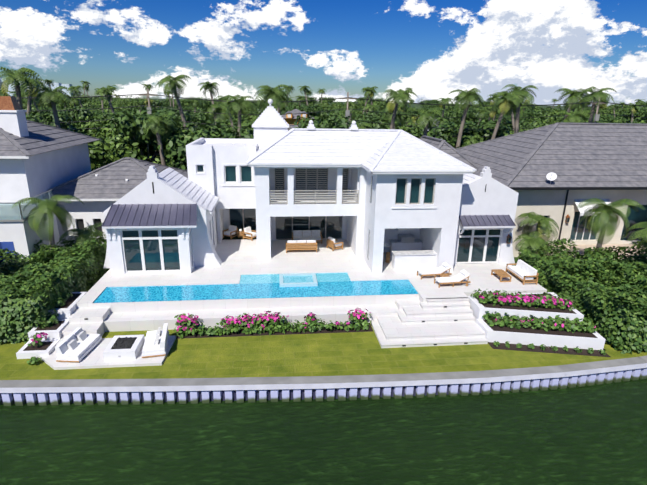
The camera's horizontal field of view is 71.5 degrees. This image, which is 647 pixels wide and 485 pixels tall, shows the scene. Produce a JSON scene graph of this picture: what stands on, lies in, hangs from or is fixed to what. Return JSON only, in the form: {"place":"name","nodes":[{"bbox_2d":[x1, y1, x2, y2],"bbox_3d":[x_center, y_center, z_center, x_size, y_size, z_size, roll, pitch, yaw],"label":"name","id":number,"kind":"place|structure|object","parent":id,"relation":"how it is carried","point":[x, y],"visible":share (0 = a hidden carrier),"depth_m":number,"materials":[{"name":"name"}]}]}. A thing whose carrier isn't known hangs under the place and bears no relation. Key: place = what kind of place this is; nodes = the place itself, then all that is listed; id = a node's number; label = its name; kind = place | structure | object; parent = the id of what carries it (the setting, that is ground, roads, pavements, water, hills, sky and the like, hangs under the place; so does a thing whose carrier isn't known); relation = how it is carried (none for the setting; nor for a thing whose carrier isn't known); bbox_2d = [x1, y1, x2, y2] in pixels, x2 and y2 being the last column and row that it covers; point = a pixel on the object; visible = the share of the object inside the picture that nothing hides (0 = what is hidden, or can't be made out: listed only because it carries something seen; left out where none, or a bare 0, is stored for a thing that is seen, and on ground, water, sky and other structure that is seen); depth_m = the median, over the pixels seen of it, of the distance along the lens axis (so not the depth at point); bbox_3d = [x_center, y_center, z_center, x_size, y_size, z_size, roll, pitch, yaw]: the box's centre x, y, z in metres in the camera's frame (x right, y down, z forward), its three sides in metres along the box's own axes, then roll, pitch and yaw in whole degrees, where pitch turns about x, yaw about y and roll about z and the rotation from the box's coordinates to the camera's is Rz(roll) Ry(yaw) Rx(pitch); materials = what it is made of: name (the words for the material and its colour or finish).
{"place":"outdoors","nodes":[
{"label":"outdoors","id":0,"kind":"place"},
{"bbox_2d":[16,292,609,369],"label":"terrace","id":1,"kind":"structure","parent":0,"point":[445,321],"depth_m":23.00,"materials":[{"name":"stone"}]},
{"bbox_2d":[55,327,101,362],"bbox_3d":[-11.564,4.801,21.253,1.070,0.740,2.060,2,18,2],"label":"outdoor sofa","id":2,"kind":"object","parent":1,"relation":"on","point":[77,345],"visible":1,"depth_m":20.90,"materials":[{"name":"fabric"}]},
{"bbox_2d":[103,335,144,360],"bbox_3d":[-9.449,4.936,21.343,1.400,0.499,1.560,-1,18,-6],"label":"fire pit","id":3,"kind":"object","parent":1,"relation":"on","point":[123,347],"visible":1,"depth_m":20.94,"materials":[{"name":"paint"}]},
{"bbox_2d":[141,323,168,357],"bbox_3d":[-8.128,4.702,21.758,1.070,0.740,2.060,-3,18,-14],"label":"outdoor sofa","id":4,"kind":"object","parent":1,"relation":"on","point":[155,343],"visible":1,"depth_m":21.26,"materials":[{"name":"fabric"}]},
{"bbox_2d":[27,289,605,364],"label":"plants","id":5,"kind":"object","parent":1,"relation":"in","point":[249,324],"visible":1,"depth_m":23.50,"materials":[{"name":"green plant"}]},
{"bbox_2d":[0,378,646,484],"bbox_3d":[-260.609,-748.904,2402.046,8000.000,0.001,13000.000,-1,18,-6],"label":"water","id":6,"kind":"structure","parent":0,"point":[595,434],"depth_m":17.31,"materials":[{"name":"green liquid"}]},
{"bbox_2d":[0,296,646,379],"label":"lawn","id":7,"kind":"structure","parent":0,"point":[334,354],"depth_m":21.32,"materials":[{"name":"green plant"}]},
{"bbox_2d":[0,0,646,106],"label":"sky","id":8,"kind":"structure","parent":0,"point":[433,48],"materials":[{"name":"blue"}]},
{"bbox_2d":[89,97,614,268],"bbox_3d":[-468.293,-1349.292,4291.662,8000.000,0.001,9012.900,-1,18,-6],"label":"ground","id":9,"kind":"structure","parent":0,"point":[236,237],"depth_m":1969.65,"materials":[{"name":"green plant"}]},
{"bbox_2d":[0,67,43,109],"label":"palm","id":10,"kind":"object","parent":9,"relation":"on","point":[14,77],"visible":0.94,"depth_m":45.66,"materials":[{"name":"green plant"}]},
{"bbox_2d":[20,77,48,118],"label":"palm","id":11,"kind":"object","parent":9,"relation":"on","point":[29,102],"visible":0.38,"depth_m":62.43,"materials":[{"name":"green plant"}]},
{"bbox_2d":[11,195,82,258],"bbox_3d":[-17.339,-0.652,29.009,3.619,5.116,3.569,3,18,5],"label":"palm","id":12,"kind":"object","parent":9,"relation":"on","point":[46,207],"visible":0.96,"depth_m":28.14,"materials":[{"name":"green plant"}]},
{"bbox_2d":[25,110,73,128],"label":"tree","id":13,"kind":"object","parent":9,"relation":"on","point":[45,120],"visible":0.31,"depth_m":56.27,"materials":[{"name":"green plant"}]},
{"bbox_2d":[32,85,72,127],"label":"palm","id":14,"kind":"object","parent":9,"relation":"on","point":[50,97],"visible":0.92,"depth_m":48.24,"materials":[{"name":"green plant"}]},
{"bbox_2d":[51,105,94,127],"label":"tree","id":15,"kind":"object","parent":9,"relation":"on","point":[76,113],"visible":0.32,"depth_m":75.09,"materials":[{"name":"green plant"}]},
{"bbox_2d":[66,86,82,107],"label":"palm","id":16,"kind":"object","parent":9,"relation":"on","point":[75,89],"visible":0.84,"depth_m":123.43,"materials":[{"name":"green plant"}]},
{"bbox_2d":[68,96,81,106],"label":"palm","id":17,"kind":"object","parent":9,"relation":"on","point":[76,101],"visible":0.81,"depth_m":109.63,"materials":[{"name":"green plant"}]},
{"bbox_2d":[59,222,105,247],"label":"palm","id":18,"kind":"object","parent":9,"relation":"on","point":[83,234],"visible":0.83,"depth_m":30.59,"materials":[{"name":"green plant"}]},
{"bbox_2d":[62,127,115,170],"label":"tree","id":19,"kind":"object","parent":9,"relation":"on","point":[71,129],"visible":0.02,"depth_m":53.22,"materials":[{"name":"green plant"}]},
{"bbox_2d":[0,96,187,264],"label":"house","id":20,"kind":"structure","parent":9,"relation":"on","point":[41,161],"depth_m":33.78,"materials":[{"name":"white"}]},
{"bbox_2d":[68,108,121,155],"bbox_3d":[-30.489,-12.834,61.304,10.045,10.631,7.902,0,18,-4],"label":"tree","id":21,"kind":"object","parent":9,"relation":"on","point":[93,124],"visible":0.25,"depth_m":59.80,"materials":[{"name":"green plant"}]},
{"bbox_2d":[83,100,125,109],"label":"tree","id":22,"kind":"object","parent":9,"relation":"on","point":[91,107],"visible":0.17,"depth_m":165.04,"materials":[{"name":"green plant"}]},
{"bbox_2d":[94,86,115,123],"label":"palm","id":23,"kind":"object","parent":9,"relation":"on","point":[105,92],"visible":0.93,"depth_m":90.01,"materials":[{"name":"green plant"}]},
{"bbox_2d":[91,111,121,123],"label":"tree","id":24,"kind":"object","parent":9,"relation":"on","point":[102,115],"visible":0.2,"depth_m":86.02,"materials":[{"name":"green plant"}]},
{"bbox_2d":[96,101,133,114],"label":"tree","id":25,"kind":"object","parent":9,"relation":"on","point":[115,106],"visible":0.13,"depth_m":141.82,"materials":[{"name":"green plant"}]},
{"bbox_2d":[116,96,136,108],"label":"tree","id":26,"kind":"object","parent":9,"relation":"on","point":[126,102],"visible":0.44,"depth_m":199.16,"materials":[{"name":"green plant"}]},
{"bbox_2d":[84,117,186,170],"bbox_3d":[-22.112,-9.311,51.736,13.788,9.897,10.847,-9,20,-28],"label":"tree","id":27,"kind":"object","parent":9,"relation":"on","point":[96,154],"visible":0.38,"depth_m":49.26,"materials":[{"name":"green plant"}]},
{"bbox_2d":[111,109,186,167],"bbox_3d":[-19.585,-9.865,52.145,7.571,10.832,8.993,-3,18,-13],"label":"tree","id":28,"kind":"object","parent":9,"relation":"on","point":[129,124],"visible":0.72,"depth_m":48.67,"materials":[{"name":"green plant"}]},
{"bbox_2d":[129,104,169,113],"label":"tree","id":29,"kind":"object","parent":9,"relation":"on","point":[153,108],"visible":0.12,"depth_m":159.91,"materials":[{"name":"green plant"}]},
{"bbox_2d":[102,110,197,138],"bbox_3d":[-23.513,-13.408,63.407,10.048,10.698,12.774,6,18,16],"label":"tree","id":30,"kind":"object","parent":9,"relation":"on","point":[188,123],"visible":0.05,"depth_m":64.38,"materials":[{"name":"green plant"}]},
{"bbox_2d":[118,132,183,163],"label":"tree","id":31,"kind":"object","parent":9,"relation":"on","point":[151,142],"visible":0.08,"depth_m":51.25,"materials":[{"name":"green plant"}]},
{"bbox_2d":[137,99,165,109],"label":"tree","id":32,"kind":"object","parent":9,"relation":"on","point":[157,103],"visible":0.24,"depth_m":187.42,"materials":[{"name":"green plant"}]},
{"bbox_2d":[142,113,175,165],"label":"palm","id":33,"kind":"object","parent":9,"relation":"on","point":[155,122],"visible":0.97,"depth_m":46.62,"materials":[{"name":"green plant"}]},
{"bbox_2d":[157,75,190,130],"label":"palm","id":34,"kind":"object","parent":9,"relation":"on","point":[174,82],"visible":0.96,"depth_m":60.66,"materials":[{"name":"green plant"}]},
{"bbox_2d":[157,108,208,130],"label":"tree","id":35,"kind":"object","parent":9,"relation":"on","point":[200,117],"visible":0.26,"depth_m":75.53,"materials":[{"name":"green plant"}]},
{"bbox_2d":[168,129,200,158],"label":"tree","id":36,"kind":"object","parent":9,"relation":"on","point":[187,136],"visible":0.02,"depth_m":50.62,"materials":[{"name":"green plant"}]},
{"bbox_2d":[172,97,198,107],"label":"tree","id":37,"kind":"object","parent":9,"relation":"on","point":[182,100],"visible":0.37,"depth_m":260.50,"materials":[{"name":"green plant"}]},
{"bbox_2d":[157,121,253,170],"bbox_3d":[-11.970,-8.976,51.749,12.621,9.618,11.446,-2,18,-8],"label":"tree","id":38,"kind":"object","parent":9,"relation":"on","point":[180,154],"visible":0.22,"depth_m":48.32,"materials":[{"name":"green plant"}]},
{"bbox_2d":[200,81,218,123],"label":"palm","id":39,"kind":"object","parent":9,"relation":"on","point":[209,86],"visible":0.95,"depth_m":92.90,"materials":[{"name":"green plant"}]},
{"bbox_2d":[197,98,223,114],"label":"tree","id":40,"kind":"object","parent":9,"relation":"on","point":[205,105],"visible":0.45,"depth_m":149.65,"materials":[{"name":"green plant"}]},
{"bbox_2d":[183,125,253,164],"bbox_3d":[-10.984,-9.074,52.663,10.618,9.262,11.709,-4,18,-14],"label":"tree","id":41,"kind":"object","parent":9,"relation":"on","point":[210,135],"visible":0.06,"depth_m":49.45,"materials":[{"name":"green plant"}]},
{"bbox_2d":[0,77,439,130],"bbox_3d":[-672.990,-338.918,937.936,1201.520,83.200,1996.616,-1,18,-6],"label":"palm trees","id":42,"kind":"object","parent":9,"relation":"on","point":[289,117],"depth_m":89.00,"materials":[{"name":"green plant"}]},
{"bbox_2d":[208,103,235,126],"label":"palm","id":43,"kind":"object","parent":9,"relation":"on","point":[219,109],"visible":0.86,"depth_m":57.45,"materials":[{"name":"green plant"}]},
{"bbox_2d":[216,95,233,130],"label":"palm","id":44,"kind":"object","parent":9,"relation":"on","point":[222,97],"visible":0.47,"depth_m":80.82,"materials":[{"name":"green plant"}]},
{"bbox_2d":[222,95,257,136],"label":"palm","id":45,"kind":"object","parent":9,"relation":"on","point":[237,102],"visible":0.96,"depth_m":51.32,"materials":[{"name":"green plant"}]},
{"bbox_2d":[222,113,259,127],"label":"tree","id":46,"kind":"object","parent":9,"relation":"on","point":[243,120],"visible":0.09,"depth_m":92.18,"materials":[{"name":"green plant"}]},
{"bbox_2d":[254,84,290,109],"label":"palm","id":47,"kind":"object","parent":9,"relation":"on","point":[268,92],"visible":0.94,"depth_m":48.35,"materials":[{"name":"green plant"}]},
{"bbox_2d":[257,105,291,113],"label":"tree","id":48,"kind":"object","parent":9,"relation":"on","point":[259,110],"visible":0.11,"depth_m":113.50,"materials":[{"name":"green plant"}]},
{"bbox_2d":[299,85,309,105],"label":"palm","id":49,"kind":"object","parent":9,"relation":"on","point":[303,88],"visible":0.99,"depth_m":185.24,"materials":[{"name":"green plant"}]},
{"bbox_2d":[289,105,320,117],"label":"tree","id":50,"kind":"object","parent":9,"relation":"on","point":[307,109],"visible":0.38,"depth_m":123.23,"materials":[{"name":"green plant"}]},
{"bbox_2d":[77,239,546,331],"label":"terrace","id":51,"kind":"structure","parent":9,"relation":"on","point":[242,277],"depth_m":26.32,"materials":[{"name":"stone"}]},
{"bbox_2d":[223,225,237,238],"bbox_3d":[-7.359,-0.828,35.545,0.850,0.880,0.900,10,20,27],"label":"porch chair","id":52,"kind":"object","parent":51,"relation":"on","point":[232,229],"visible":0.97,"depth_m":35.48,"materials":[{"name":"fabric"}]},
{"bbox_2d":[243,226,255,240],"bbox_3d":[-5.721,-0.717,35.286,0.900,0.880,0.850,10,20,27],"label":"porch chair","id":53,"kind":"object","parent":51,"relation":"on","point":[247,232],"visible":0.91,"depth_m":35.09,"materials":[{"name":"fabric"}]},
{"bbox_2d":[286,240,316,252],"bbox_3d":[-1.609,0.186,32.649,2.250,0.880,0.900,-1,18,-6],"label":"sofa","id":54,"kind":"object","parent":51,"relation":"on","point":[300,245],"visible":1,"depth_m":32.22,"materials":[{"name":"brown wood"}]},
{"bbox_2d":[292,230,321,243],"bbox_3d":[-1.271,-0.424,34.602,2.300,0.880,0.900,-1,18,-6],"label":"sofa","id":55,"kind":"object","parent":51,"relation":"on","point":[305,235],"visible":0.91,"depth_m":34.65,"materials":[{"name":"white wood"}]},
{"bbox_2d":[102,99,518,274],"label":"house","id":56,"kind":"structure","parent":51,"relation":"on","point":[406,200],"depth_m":29.58,"materials":[{"name":"paint"}]},
{"bbox_2d":[326,237,342,250],"bbox_3d":[0.840,0.042,33.241,0.900,0.880,0.900,-9,20,-30],"label":"armchair","id":57,"kind":"object","parent":51,"relation":"on","point":[331,242],"visible":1,"depth_m":32.98,"materials":[{"name":"brown wood"}]},
{"bbox_2d":[417,262,451,278],"bbox_3d":[6.974,1.734,28.229,2.000,0.872,0.780,-2,18,-10],"label":"chaise","id":58,"kind":"object","parent":51,"relation":"on","point":[443,268],"visible":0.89,"depth_m":28.07,"materials":[{"name":"white fabric"}]},
{"bbox_2d":[434,269,470,287],"bbox_3d":[7.761,2.130,27.017,2.000,0.872,0.780,-2,18,-10],"label":"chaise","id":59,"kind":"object","parent":51,"relation":"on","point":[460,277],"visible":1,"depth_m":26.86,"materials":[{"name":"white fabric"}]},
{"bbox_2d":[491,269,511,281],"bbox_3d":[11.154,2.078,28.217,0.700,0.362,1.250,-1,18,-6],"label":"table","id":60,"kind":"object","parent":51,"relation":"on","point":[501,273],"visible":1,"depth_m":28.07,"materials":[{"name":"brown wood"}]},
{"bbox_2d":[505,260,538,284],"bbox_3d":[12.456,1.826,28.227,0.900,0.880,2.200,-1,18,-6],"label":"sofa","id":61,"kind":"object","parent":51,"relation":"on","point":[523,271],"visible":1,"depth_m":27.87,"materials":[{"name":"white fabric"}]},
{"bbox_2d":[294,113,349,128],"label":"tree","id":62,"kind":"object","parent":9,"relation":"on","point":[333,123],"visible":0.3,"depth_m":48.76,"materials":[{"name":"green plant"}]},
{"bbox_2d":[0,355,646,405],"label":"seawall","id":63,"kind":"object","parent":9,"relation":"on","point":[186,390],"visible":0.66,"depth_m":19.49,"materials":[{"name":"white concrete"}]},
{"bbox_2d":[0,237,646,353],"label":"hedges","id":64,"kind":"object","parent":9,"relation":"on","point":[607,293],"visible":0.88,"depth_m":25.34,"materials":[{"name":"green plant"}]},
{"bbox_2d":[577,198,644,247],"bbox_3d":[18.754,-0.431,29.909,3.809,5.386,3.757,15,22,38],"label":"palm","id":65,"kind":"object","parent":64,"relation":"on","point":[608,211],"visible":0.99,"depth_m":29.16,"materials":[{"name":"green plant"}]},
{"bbox_2d":[625,222,646,256],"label":"palm","id":66,"kind":"object","parent":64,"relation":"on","point":[641,224],"visible":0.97,"depth_m":26.45,"materials":[{"name":"green plant"}]},
{"bbox_2d":[15,89,646,161],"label":"trees","id":67,"kind":"object","parent":9,"relation":"on","point":[347,114],"visible":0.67,"depth_m":55.04,"materials":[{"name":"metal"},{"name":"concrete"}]},
{"bbox_2d":[319,107,342,120],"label":"tree","id":68,"kind":"object","parent":9,"relation":"on","point":[327,112],"visible":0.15,"depth_m":139.04,"materials":[{"name":"green plant"}]},
{"bbox_2d":[342,101,360,122],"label":"palm","id":69,"kind":"object","parent":9,"relation":"on","point":[352,105],"visible":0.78,"depth_m":83.92,"materials":[{"name":"green plant"}]},
{"bbox_2d":[349,122,375,128],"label":"palm","id":70,"kind":"object","parent":9,"relation":"on","point":[360,126],"visible":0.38,"depth_m":52.88,"materials":[{"name":"green plant"}]},
{"bbox_2d":[348,117,388,128],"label":"tree","id":71,"kind":"object","parent":9,"relation":"on","point":[377,124],"visible":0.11,"depth_m":60.26,"materials":[{"name":"green plant"}]},
{"bbox_2d":[362,88,375,111],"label":"palm","id":72,"kind":"object","parent":9,"relation":"on","point":[368,92],"visible":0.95,"depth_m":130.95,"materials":[{"name":"green plant"}]},
{"bbox_2d":[362,104,379,113],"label":"palm","id":73,"kind":"object","parent":9,"relation":"on","point":[370,107],"visible":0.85,"depth_m":94.25,"materials":[{"name":"green plant"}]},
{"bbox_2d":[361,110,405,123],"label":"tree","id":74,"kind":"object","parent":9,"relation":"on","point":[373,114],"visible":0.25,"depth_m":89.42,"materials":[{"name":"green plant"}]},
{"bbox_2d":[379,104,409,128],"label":"palm","id":75,"kind":"object","parent":9,"relation":"on","point":[389,116],"visible":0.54,"depth_m":60.01,"materials":[{"name":"green plant"}]},
{"bbox_2d":[382,89,416,128],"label":"palm","id":76,"kind":"object","parent":9,"relation":"on","point":[400,97],"visible":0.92,"depth_m":52.00,"materials":[{"name":"green plant"}]},
{"bbox_2d":[380,119,429,134],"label":"tree","id":77,"kind":"object","parent":9,"relation":"on","point":[401,128],"visible":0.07,"depth_m":75.32,"materials":[{"name":"green plant"}]},
{"bbox_2d":[400,112,417,126],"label":"palm","id":78,"kind":"object","parent":9,"relation":"on","point":[407,116],"visible":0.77,"depth_m":82.55,"materials":[{"name":"green plant"}]},
{"bbox_2d":[410,107,445,135],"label":"palm","id":79,"kind":"object","parent":9,"relation":"on","point":[428,117],"visible":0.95,"depth_m":52.88,"materials":[{"name":"green plant"}]},
{"bbox_2d":[403,123,485,147],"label":"tree","id":80,"kind":"object","parent":9,"relation":"on","point":[446,136],"visible":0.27,"depth_m":60.73,"materials":[{"name":"green plant"}]},
{"bbox_2d":[438,98,452,115],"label":"palm","id":81,"kind":"object","parent":9,"relation":"on","point":[445,100],"visible":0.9,"depth_m":108.86,"materials":[{"name":"green plant"}]},
{"bbox_2d":[444,109,482,123],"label":"tree","id":82,"kind":"object","parent":9,"relation":"on","point":[473,116],"visible":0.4,"depth_m":103.99,"materials":[{"name":"green plant"}]},
{"bbox_2d":[449,88,483,148],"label":"palm","id":83,"kind":"object","parent":9,"relation":"on","point":[466,97],"visible":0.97,"depth_m":54.07,"materials":[{"name":"green plant"}]},
{"bbox_2d":[430,119,512,147],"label":"tree","id":84,"kind":"object","parent":9,"relation":"on","point":[482,124],"visible":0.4,"depth_m":60.57,"materials":[{"name":"green plant"}]},
{"bbox_2d":[461,134,483,146],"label":"palm","id":85,"kind":"object","parent":9,"relation":"on","point":[470,140],"visible":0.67,"depth_m":56.44,"materials":[{"name":"green plant"}]},
{"bbox_2d":[473,108,488,123],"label":"palm","id":86,"kind":"object","parent":9,"relation":"on","point":[482,113],"visible":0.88,"depth_m":92.35,"materials":[{"name":"green plant"}]},
{"bbox_2d":[483,106,500,119],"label":"palm","id":87,"kind":"object","parent":9,"relation":"on","point":[492,115],"visible":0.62,"depth_m":82.53,"materials":[{"name":"green plant"}]},
{"bbox_2d":[485,94,501,120],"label":"palm","id":88,"kind":"object","parent":9,"relation":"on","point":[493,100],"visible":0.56,"depth_m":106.40,"materials":[{"name":"green plant"}]},
{"bbox_2d":[498,101,515,129],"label":"palm","id":89,"kind":"object","parent":9,"relation":"on","point":[512,119],"visible":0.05,"depth_m":73.39,"materials":[{"name":"green plant"}]},
{"bbox_2d":[490,91,526,138],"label":"palm","id":90,"kind":"object","parent":9,"relation":"on","point":[506,97],"visible":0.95,"depth_m":52.89,"materials":[{"name":"green plant"}]},
{"bbox_2d":[507,106,529,120],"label":"palm","id":91,"kind":"object","parent":9,"relation":"on","point":[521,113],"visible":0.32,"depth_m":83.06,"materials":[{"name":"green plant"}]},
{"bbox_2d":[502,84,537,133],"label":"palm","id":92,"kind":"object","parent":9,"relation":"on","point":[525,92],"visible":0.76,"depth_m":55.77,"materials":[{"name":"green plant"}]},
{"bbox_2d":[506,110,544,118],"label":"tree","id":93,"kind":"object","parent":9,"relation":"on","point":[530,114],"visible":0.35,"depth_m":129.51,"materials":[{"name":"green plant"}]},
{"bbox_2d":[512,231,549,255],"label":"palm","id":94,"kind":"object","parent":9,"relation":"on","point":[532,242],"visible":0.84,"depth_m":31.41,"materials":[{"name":"green plant"}]},
{"bbox_2d":[507,118,555,131],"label":"tree","id":95,"kind":"object","parent":9,"relation":"on","point":[526,121],"visible":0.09,"depth_m":97.53,"materials":[{"name":"green plant"}]},
{"bbox_2d":[419,122,646,262],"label":"house","id":96,"kind":"structure","parent":9,"relation":"on","point":[606,163],"depth_m":36.18,"materials":[{"name":"grey"}]},
{"bbox_2d":[546,172,556,184],"bbox_3d":[16.945,-4.730,33.398,0.609,0.923,0.517,-1,18,-6],"label":"satellite dish","id":97,"kind":"object","parent":96,"relation":"on","point":[551,176],"visible":1,"depth_m":33.43,"materials":[{"name":"silver metal"}]},
{"bbox_2d":[510,116,559,132],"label":"tree","id":98,"kind":"object","parent":9,"relation":"on","point":[538,124],"visible":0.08,"depth_m":85.32,"materials":[{"name":"green plant"}]},
{"bbox_2d":[518,212,558,241],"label":"palm","id":99,"kind":"object","parent":9,"relation":"on","point":[542,221],"visible":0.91,"depth_m":33.10,"materials":[{"name":"green plant"}]},
{"bbox_2d":[534,109,561,123],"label":"tree","id":100,"kind":"object","parent":9,"relation":"on","point":[552,119],"visible":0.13,"depth_m":109.57,"materials":[{"name":"green plant"}]},
{"bbox_2d":[534,107,571,114],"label":"tree","id":101,"kind":"object","parent":9,"relation":"on","point":[548,110],"visible":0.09,"depth_m":195.09,"materials":[{"name":"green plant"}]},
{"bbox_2d":[555,88,587,118],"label":"palm","id":102,"kind":"object","parent":9,"relation":"on","point":[574,96],"visible":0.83,"depth_m":61.20,"materials":[{"name":"green plant"}]},
{"bbox_2d":[553,109,591,122],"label":"palm","id":103,"kind":"object","parent":9,"relation":"on","point":[571,118],"visible":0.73,"depth_m":55.67,"materials":[{"name":"green plant"}]},
{"bbox_2d":[578,86,615,122],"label":"palm","id":104,"kind":"object","parent":9,"relation":"on","point":[593,96],"visible":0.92,"depth_m":58.33,"materials":[{"name":"green plant"}]},
{"bbox_2d":[598,106,619,115],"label":"tree","id":105,"kind":"object","parent":9,"relation":"on","point":[608,111],"visible":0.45,"depth_m":221.81,"materials":[{"name":"green plant"}]},
{"bbox_2d":[618,109,646,122],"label":"tree","id":106,"kind":"object","parent":9,"relation":"on","point":[639,113],"visible":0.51,"depth_m":131.92,"materials":[{"name":"green plant"}]},
{"bbox_2d":[625,103,641,121],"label":"palm","id":107,"kind":"object","parent":9,"relation":"on","point":[633,110],"visible":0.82,"depth_m":112.37,"materials":[{"name":"green plant"}]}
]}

